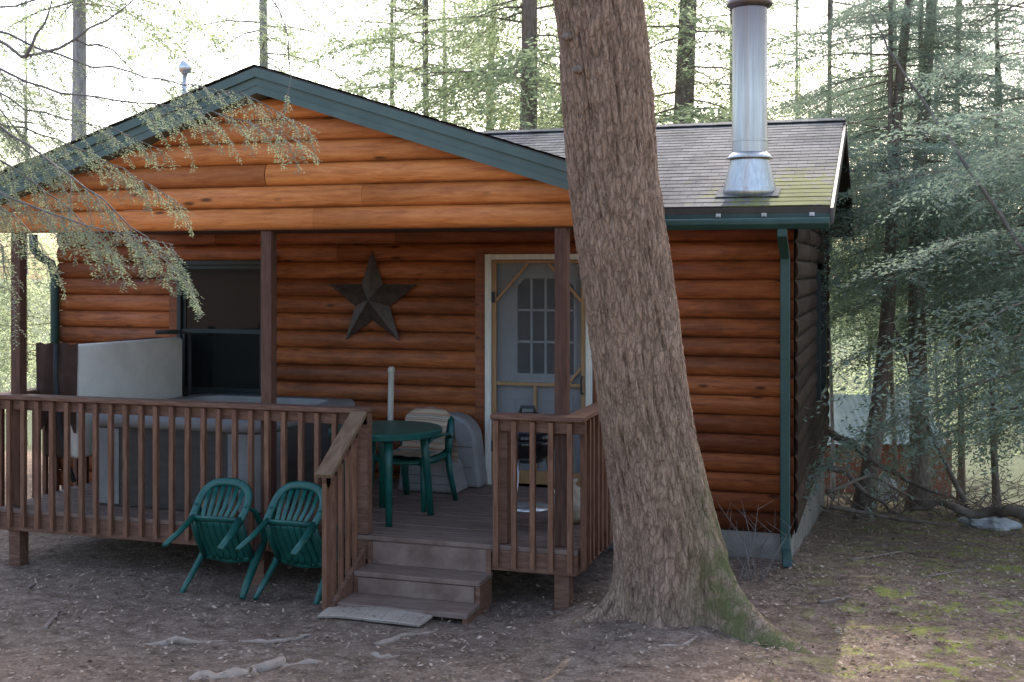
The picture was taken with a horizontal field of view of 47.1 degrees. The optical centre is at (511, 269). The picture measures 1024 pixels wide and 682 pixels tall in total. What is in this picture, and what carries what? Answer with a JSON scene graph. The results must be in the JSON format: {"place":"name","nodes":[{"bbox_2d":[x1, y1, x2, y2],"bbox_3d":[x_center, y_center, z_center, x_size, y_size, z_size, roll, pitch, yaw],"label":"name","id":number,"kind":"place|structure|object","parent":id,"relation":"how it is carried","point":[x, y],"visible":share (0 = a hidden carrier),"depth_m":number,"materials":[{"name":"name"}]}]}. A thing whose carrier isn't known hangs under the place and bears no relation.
{"place":"outdoors","nodes":[
{"label":"outdoors","id":0,"kind":"place"},
{"bbox_2d":[0,279,1023,681],"bbox_3d":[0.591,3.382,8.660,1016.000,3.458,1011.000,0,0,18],"label":"ground","id":1,"kind":"structure","parent":0,"point":[104,657],"depth_m":7.79,"materials":[{"name":"brown soil"}]},
{"bbox_2d":[25,579,39,590],"bbox_3d":[-3.551,2.330,8.724,0.024,0.056,0.442,0,0,-10],"label":"stick","id":2,"kind":"object","parent":1,"relation":"on","point":[29,587],"visible":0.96,"depth_m":8.60,"materials":[{"name":"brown wood"}]},
{"bbox_2d":[0,0,95,444],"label":"hemlock tree","id":3,"kind":"object","parent":1,"relation":"on","point":[7,357],"visible":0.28,"depth_m":31.45,"materials":[{"name":"green plant"}]},
{"bbox_2d":[0,8,101,355],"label":"hemlock tree","id":4,"kind":"object","parent":1,"relation":"on","point":[40,242],"visible":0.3,"depth_m":23.97,"materials":[{"name":"green plant"}]},
{"bbox_2d":[43,607,64,628],"bbox_3d":[-2.942,2.240,7.605,0.037,0.081,0.729,0,0,-11],"label":"stick","id":5,"kind":"object","parent":1,"relation":"on","point":[49,622],"visible":0.98,"depth_m":7.40,"materials":[{"name":"grey wood"}]},
{"bbox_2d":[0,0,248,140],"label":"hemlock tree","id":6,"kind":"object","parent":1,"relation":"on","point":[79,11],"visible":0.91,"depth_m":17.34,"materials":[{"name":"green plant"}]},
{"bbox_2d":[0,0,319,349],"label":"hemlock tree","id":7,"kind":"object","parent":1,"relation":"on","point":[9,135],"visible":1,"depth_m":5.05,"materials":[{"name":"green plant"}]},
{"bbox_2d":[162,478,267,599],"bbox_3d":[-2.153,1.971,8.666,0.541,0.566,0.668,0,33,14],"label":"plastic chair","id":8,"kind":"object","parent":1,"relation":"on","point":[219,537],"visible":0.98,"depth_m":8.69,"materials":[{"name":"green plastic"}]},
{"bbox_2d":[143,633,311,644],"bbox_3d":[-1.818,2.271,7.165,1.229,0.107,0.159,0,0,-15],"label":"tree root","id":9,"kind":"object","parent":1,"relation":"on","point":[174,639],"visible":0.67,"depth_m":7.14,"materials":[{"name":"wood"}]},
{"bbox_2d":[188,655,323,679],"bbox_3d":[-1.334,2.215,6.509,0.993,0.130,0.162,0,0,-37],"label":"tree root","id":10,"kind":"object","parent":1,"relation":"on","point":[272,664],"visible":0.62,"depth_m":6.44,"materials":[{"name":"wood"}]},
{"bbox_2d":[110,0,402,120],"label":"hemlock tree","id":11,"kind":"object","parent":1,"relation":"on","point":[264,39],"visible":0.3,"depth_m":20.74,"materials":[{"name":"green plant"}]},
{"bbox_2d":[235,481,337,604],"bbox_3d":[-1.571,1.962,8.481,0.541,0.566,0.668,0,33,19],"label":"plastic chair","id":12,"kind":"object","parent":1,"relation":"on","point":[295,542],"visible":0.9,"depth_m":8.50,"materials":[{"name":"green plastic"}]},
{"bbox_2d":[0,388,612,609],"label":"porch deck","id":13,"kind":"structure","parent":1,"relation":"on","point":[487,517],"depth_m":8.99,"materials":[{"name":"brown wood"}]},
{"bbox_2d":[36,330,191,482],"bbox_3d":[-3.588,1.183,10.708,0.452,1.208,1.723,0,0,18],"label":"hot tub cover","id":14,"kind":"object","parent":13,"relation":"on","point":[149,367],"visible":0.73,"depth_m":10.26,"materials":[{"name":"beige plastic"}]},
{"bbox_2d":[91,393,354,514],"bbox_3d":[-2.487,1.573,10.362,1.720,0.745,1.790,0,0,18],"label":"hot tub","id":15,"kind":"object","parent":13,"relation":"on","point":[292,450],"visible":0.41,"depth_m":9.60,"materials":[{"name":"grey plastic"}]},
{"bbox_2d":[328,420,442,526],"bbox_3d":[-0.998,1.596,9.272,0.900,0.708,0.900,0,0,18],"label":"plastic table","id":16,"kind":"object","parent":13,"relation":"on","point":[386,434],"visible":0.76,"depth_m":9.19,"materials":[{"name":"green plastic"}]},
{"bbox_2d":[387,366,394,419],"bbox_3d":[-1.120,1.421,10.831,0.068,1.051,0.109,0,0,18],"label":"wooden pole","id":17,"kind":"object","parent":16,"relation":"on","point":[391,370],"visible":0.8,"depth_m":10.82,"materials":[{"name":"white wood"}]},
{"bbox_2d":[372,416,457,511],"bbox_3d":[-0.815,1.578,9.830,0.608,0.751,0.636,0,0,28],"label":"plastic chair","id":18,"kind":"object","parent":13,"relation":"on","point":[404,462],"visible":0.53,"depth_m":9.79,"materials":[{"name":"green plastic"}]},
{"bbox_2d":[393,407,457,462],"bbox_3d":[-0.780,1.413,9.897,0.420,0.479,0.577,0,0,28],"label":"towel","id":19,"kind":"object","parent":18,"relation":"on","point":[434,415],"visible":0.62,"depth_m":9.98,"materials":[{"name":"beige fabric"}]},
{"bbox_2d":[398,412,486,492],"bbox_3d":[-0.673,1.623,10.521,0.793,0.645,0.544,0,0,18],"label":"spa step","id":20,"kind":"object","parent":13,"relation":"on","point":[469,468],"visible":0.38,"depth_m":10.46,"materials":[{"name":"grey plastic"}]},
{"bbox_2d":[517,405,554,513],"bbox_3d":[0.128,1.482,8.799,0.560,0.928,0.498,0,0,18],"label":"kettle grill","id":21,"kind":"object","parent":13,"relation":"on","point":[523,447],"visible":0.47,"depth_m":8.64,"materials":[{"name":"black metal"}]},
{"bbox_2d":[317,606,432,626],"bbox_3d":[-0.938,2.319,7.942,0.806,0.079,0.559,0,0,18],"label":"door mat","id":22,"kind":"object","parent":1,"relation":"on","point":[394,616],"depth_m":7.81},
{"bbox_2d":[249,0,511,121],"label":"hemlock tree","id":23,"kind":"object","parent":1,"relation":"on","point":[356,61],"visible":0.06,"depth_m":23.49,"materials":[{"name":"green plant"}]},
{"bbox_2d":[370,652,409,657],"bbox_3d":[-0.689,2.251,6.832,0.309,0.082,0.118,0,0,-29],"label":"tree root","id":24,"kind":"object","parent":1,"relation":"on","point":[376,654],"visible":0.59,"depth_m":6.77,"materials":[{"name":"wood"}]},
{"bbox_2d":[315,411,492,624],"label":"porch steps","id":25,"kind":"structure","parent":1,"relation":"on","point":[362,584],"depth_m":8.29,"materials":[{"name":"brown wood"}]},
{"bbox_2d":[373,627,458,644],"bbox_3d":[-0.581,2.329,7.484,0.056,0.120,0.818,0,0,38],"label":"tree root","id":26,"kind":"object","parent":1,"relation":"on","point":[399,637],"visible":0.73,"depth_m":7.33,"materials":[{"name":"wood"}]},
{"bbox_2d":[284,0,561,130],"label":"hemlock tree","id":27,"kind":"object","parent":1,"relation":"on","point":[424,7],"visible":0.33,"depth_m":20.83,"materials":[{"name":"green plant"}]},
{"bbox_2d":[0,0,854,566],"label":"log cabin","id":28,"kind":"object","parent":1,"relation":"on","point":[468,234],"visible":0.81,"depth_m":10.09,"materials":[{"name":"brown wood"}]},
{"bbox_2d":[169,256,277,394],"bbox_3d":[-2.840,0.570,11.558,1.180,1.420,0.105,0,0,18],"label":"window","id":29,"kind":"structure","parent":28,"relation":"in","point":[226,340],"depth_m":11.55,"materials":[{"name":"black glass"}]},
{"bbox_2d":[329,250,415,340],"bbox_3d":[-1.327,0.241,10.983,0.904,0.859,0.100,0,0,18],"label":"barn star","id":30,"kind":"object","parent":28,"relation":"attached to","point":[373,297],"visible":1,"depth_m":10.98,"materials":[{"name":"brown metal"}]},
{"bbox_2d":[491,260,584,486],"bbox_3d":[0.220,0.920,10.524,0.892,2.010,0.090,0,0,18],"label":"screen door","id":31,"kind":"structure","parent":28,"relation":"in","point":[524,475],"depth_m":10.57,"materials":[{"name":"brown wood"}]},
{"bbox_2d":[497,263,580,472],"bbox_3d":[0.263,0.928,10.627,0.878,2.025,0.052,0,0,18],"label":"door","id":32,"kind":"structure","parent":28,"relation":"in","point":[526,311],"depth_m":10.64,"materials":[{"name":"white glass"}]},
{"bbox_2d":[812,270,826,399],"bbox_3d":[3.468,0.700,13.253,0.090,1.400,1.300,0,0,18],"label":"window","id":33,"kind":"structure","parent":28,"relation":"in","point":[821,338],"depth_m":13.21,"materials":[{"name":"black glass"}]},
{"bbox_2d":[360,0,558,130],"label":"hemlock tree","id":34,"kind":"object","parent":1,"relation":"on","point":[465,66],"visible":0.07,"depth_m":23.90,"materials":[{"name":"green plant"}]},
{"bbox_2d":[364,0,556,129],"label":"hemlock tree","id":35,"kind":"object","parent":1,"relation":"on","point":[443,61],"visible":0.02,"depth_m":28.32,"materials":[{"name":"green plant"}]},
{"bbox_2d":[0,233,1023,454],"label":"distant woodland","id":36,"kind":"object","parent":1,"relation":"on","point":[834,386],"visible":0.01,"depth_m":41.95,"materials":[{"name":"green plant"}]},
{"bbox_2d":[0,497,1023,681],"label":"leaf litter","id":37,"kind":"object","parent":1,"relation":"on","point":[770,664],"visible":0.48,"depth_m":7.99,"materials":[{"name":"brown plant"}]},
{"bbox_2d":[337,0,775,130],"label":"hemlock tree","id":38,"kind":"object","parent":1,"relation":"on","point":[527,21],"visible":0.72,"depth_m":17.71,"materials":[{"name":"green plant"}]},
{"bbox_2d":[439,0,717,129],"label":"hemlock tree","id":39,"kind":"object","parent":1,"relation":"on","point":[657,72],"visible":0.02,"depth_m":22.16,"materials":[{"name":"green plant"}]},
{"bbox_2d":[467,0,726,127],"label":"hemlock tree","id":40,"kind":"object","parent":1,"relation":"on","point":[671,79],"visible":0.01,"depth_m":25.78,"materials":[{"name":"green plant"}]},
{"bbox_2d":[487,1,716,127],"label":"hemlock tree","id":41,"kind":"object","parent":1,"relation":"on","point":[662,101],"visible":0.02,"depth_m":25.42,"materials":[{"name":"green plant"}]},
{"bbox_2d":[655,634,697,645],"bbox_3d":[1.117,2.307,7.383,0.189,0.074,0.905,0,0,36],"label":"tree root","id":42,"kind":"object","parent":1,"relation":"on","point":[689,641],"visible":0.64,"depth_m":7.17,"materials":[{"name":"wood"}]},
{"bbox_2d":[553,0,812,654],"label":"hemlock tree","id":43,"kind":"object","parent":1,"relation":"on","point":[671,566],"visible":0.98,"depth_m":7.45,"materials":[{"name":"brown plant"}]},
{"bbox_2d":[475,0,932,240],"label":"hemlock tree","id":44,"kind":"object","parent":1,"relation":"on","point":[685,110],"visible":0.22,"depth_m":17.50,"materials":[{"name":"green plant"}]},
{"bbox_2d":[719,501,792,582],"bbox_3d":[1.891,2.104,9.207,0.619,0.668,0.750,0,0,32],"label":"bare shrub","id":45,"kind":"object","parent":1,"relation":"on","point":[748,554],"visible":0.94,"depth_m":9.19,"materials":[{"name":"brown plant"}]},
{"bbox_2d":[644,0,946,357],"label":"hemlock tree","id":46,"kind":"object","parent":1,"relation":"on","point":[730,73],"visible":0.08,"depth_m":23.24,"materials":[{"name":"green plant"}]},
{"bbox_2d":[695,0,971,359],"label":"hemlock tree","id":47,"kind":"object","parent":1,"relation":"on","point":[796,26],"visible":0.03,"depth_m":26.97,"materials":[{"name":"green plant"}]},
{"bbox_2d":[817,585,875,603],"bbox_3d":[2.473,2.376,8.559,0.648,0.044,0.092,0,0,-35],"label":"stick","id":48,"kind":"object","parent":1,"relation":"on","point":[828,600],"visible":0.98,"depth_m":8.45,"materials":[{"name":"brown wood"}]},
{"bbox_2d":[821,462,896,513],"bbox_3d":[4.125,2.574,13.924,0.935,0.515,0.154,0,0,40],"label":"fallen branch","id":49,"kind":"object","parent":1,"relation":"on","point":[858,486],"visible":0.82,"depth_m":13.92,"materials":[{"name":"brown wood"}]},
{"bbox_2d":[702,0,1023,510],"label":"hemlock tree","id":50,"kind":"object","parent":1,"relation":"on","point":[899,81],"visible":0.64,"depth_m":15.06,"materials":[{"name":"green plant"}]},
{"bbox_2d":[708,0,1020,497],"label":"hemlock tree","id":51,"kind":"object","parent":1,"relation":"on","point":[830,79],"visible":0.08,"depth_m":19.95,"materials":[{"name":"green plant"}]},
{"bbox_2d":[828,426,946,496],"bbox_3d":[4.650,2.383,14.751,0.189,0.654,1.846,0,0,-36],"label":"fallen branch","id":52,"kind":"object","parent":1,"relation":"on","point":[869,458],"visible":0.8,"depth_m":14.76,"materials":[{"name":"brown wood"}]},
{"bbox_2d":[878,470,897,500],"bbox_3d":[6.528,3.969,20.528,0.416,0.919,0.289,0,0,18],"label":"rock","id":53,"kind":"object","parent":1,"relation":"on","point":[885,490],"visible":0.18,"depth_m":20.43,"materials":[{"name":"grey stone"}]},
{"bbox_2d":[825,394,951,497],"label":"garden shed","id":54,"kind":"structure","parent":1,"relation":"on","point":[848,405],"depth_m":24.50,"materials":[{"name":"blue metal"}]},
{"bbox_2d":[848,551,935,560],"bbox_3d":[3.443,2.556,10.373,0.445,0.199,1.313,0,0,40],"label":"stick","id":55,"kind":"object","parent":1,"relation":"on","point":[867,557],"visible":0.85,"depth_m":10.52,"materials":[{"name":"brown wood"}]},
{"bbox_2d":[829,504,957,524],"bbox_3d":[4.136,2.680,12.809,1.404,0.099,0.100,0,0,36],"label":"fallen branch","id":56,"kind":"object","parent":1,"relation":"on","point":[843,508],"visible":0.99,"depth_m":12.90,"materials":[{"name":"brown wood"}]},
{"bbox_2d":[770,0,1017,393],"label":"hemlock tree","id":57,"kind":"object","parent":1,"relation":"on","point":[857,265],"visible":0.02,"depth_m":29.96,"materials":[{"name":"green plant"}]},
{"bbox_2d":[767,0,1023,510],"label":"hemlock tree","id":58,"kind":"object","parent":1,"relation":"on","point":[924,478],"visible":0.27,"depth_m":15.61,"materials":[{"name":"green plant"}]},
{"bbox_2d":[781,0,1023,499],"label":"hemlock tree","id":59,"kind":"object","parent":1,"relation":"on","point":[891,373],"visible":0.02,"depth_m":21.09,"materials":[{"name":"green plant"}]},
{"bbox_2d":[796,0,1023,532],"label":"hemlock tree","id":60,"kind":"object","parent":1,"relation":"on","point":[1001,160],"visible":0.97,"depth_m":10.90,"materials":[{"name":"green plant"}]},
{"bbox_2d":[870,13,1023,254],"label":"bare branch","id":61,"kind":"object","parent":60,"relation":"attached to","point":[994,206],"visible":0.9,"depth_m":10.42,"materials":[{"name":"grey plant"}]},
{"bbox_2d":[818,466,1023,526],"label":"brushwood","id":62,"kind":"object","parent":1,"relation":"on","point":[901,514],"visible":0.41,"depth_m":14.92,"materials":[{"name":"brown wood"}]},
{"bbox_2d":[820,0,1023,505],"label":"hemlock tree","id":63,"kind":"object","parent":1,"relation":"on","point":[961,472],"visible":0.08,"depth_m":19.46,"materials":[{"name":"green plant"}]},
{"bbox_2d":[821,0,1023,429],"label":"hemlock tree","id":64,"kind":"object","parent":1,"relation":"on","point":[992,269],"visible":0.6,"depth_m":14.15,"materials":[{"name":"green plant"}]},
{"bbox_2d":[828,0,1023,505],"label":"hemlock tree","id":65,"kind":"object","parent":1,"relation":"on","point":[996,490],"visible":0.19,"depth_m":16.27,"materials":[{"name":"green plant"}]},
{"bbox_2d":[828,72,1023,502],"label":"hemlock tree","id":66,"kind":"object","parent":1,"relation":"on","point":[976,445],"visible":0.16,"depth_m":17.11,"materials":[{"name":"green plant"}]},
{"bbox_2d":[830,0,1021,427],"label":"hemlock tree","id":67,"kind":"object","parent":1,"relation":"on","point":[837,336],"visible":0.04,"depth_m":27.12,"materials":[{"name":"green plant"}]},
{"bbox_2d":[888,304,967,502],"bbox_3d":[4.978,1.566,14.104,0.094,2.275,1.180,0,0,-30],"label":"fallen branch","id":68,"kind":"object","parent":1,"relation":"on","point":[958,489],"visible":0.62,"depth_m":13.88,"materials":[{"name":"brown wood"}]},
{"bbox_2d":[858,46,1023,407],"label":"hemlock tree","id":69,"kind":"object","parent":1,"relation":"on","point":[897,370],"visible":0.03,"depth_m":24.03,"materials":[{"name":"green plant"}]},
{"bbox_2d":[922,568,970,577],"bbox_3d":[3.550,2.465,9.566,0.022,0.130,0.977,0,0,43],"label":"stick","id":70,"kind":"object","parent":1,"relation":"on","point":[933,575],"visible":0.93,"depth_m":9.45,"materials":[{"name":"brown wood"}]},
{"bbox_2d":[909,499,1023,523],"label":"fallen branch","id":71,"kind":"object","parent":1,"relation":"on","point":[1011,510],"visible":0.99,"depth_m":13.07,"materials":[{"name":"brown wood"}]},
{"bbox_2d":[826,474,970,501],"bbox_3d":[4.418,2.527,13.556,1.576,0.264,0.446,0,0,10],"label":"fallen branch","id":72,"kind":"object","parent":71,"relation":"on","point":[834,489],"visible":0.92,"depth_m":13.59,"materials":[{"name":"brown wood"}]},
{"bbox_2d":[927,20,1023,476],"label":"hemlock tree","id":73,"kind":"object","parent":1,"relation":"on","point":[991,437],"visible":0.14,"depth_m":16.51,"materials":[{"name":"green plant"}]},
{"bbox_2d":[957,516,1021,530],"bbox_3d":[5.439,2.919,13.405,0.568,0.263,0.555,0,0,-9],"label":"rock","id":74,"kind":"object","parent":1,"relation":"on","point":[996,522],"visible":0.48,"depth_m":13.27,"materials":[{"name":"grey stone"}]},
{"bbox_2d":[0,0,1023,280],"label":"sky","id":75,"kind":"structure","parent":0,"point":[116,42],"materials":[{"name":"white"}]},
{"bbox_2d":[554,477,579,523],"bbox_3d":[0.460,1.780,9.073,0.277,0.330,0.263,0,0,18],"label":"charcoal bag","id":76,"kind":"object","parent":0,"point":[576,504],"visible":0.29,"depth_m":8.96,"materials":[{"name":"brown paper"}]}
]}

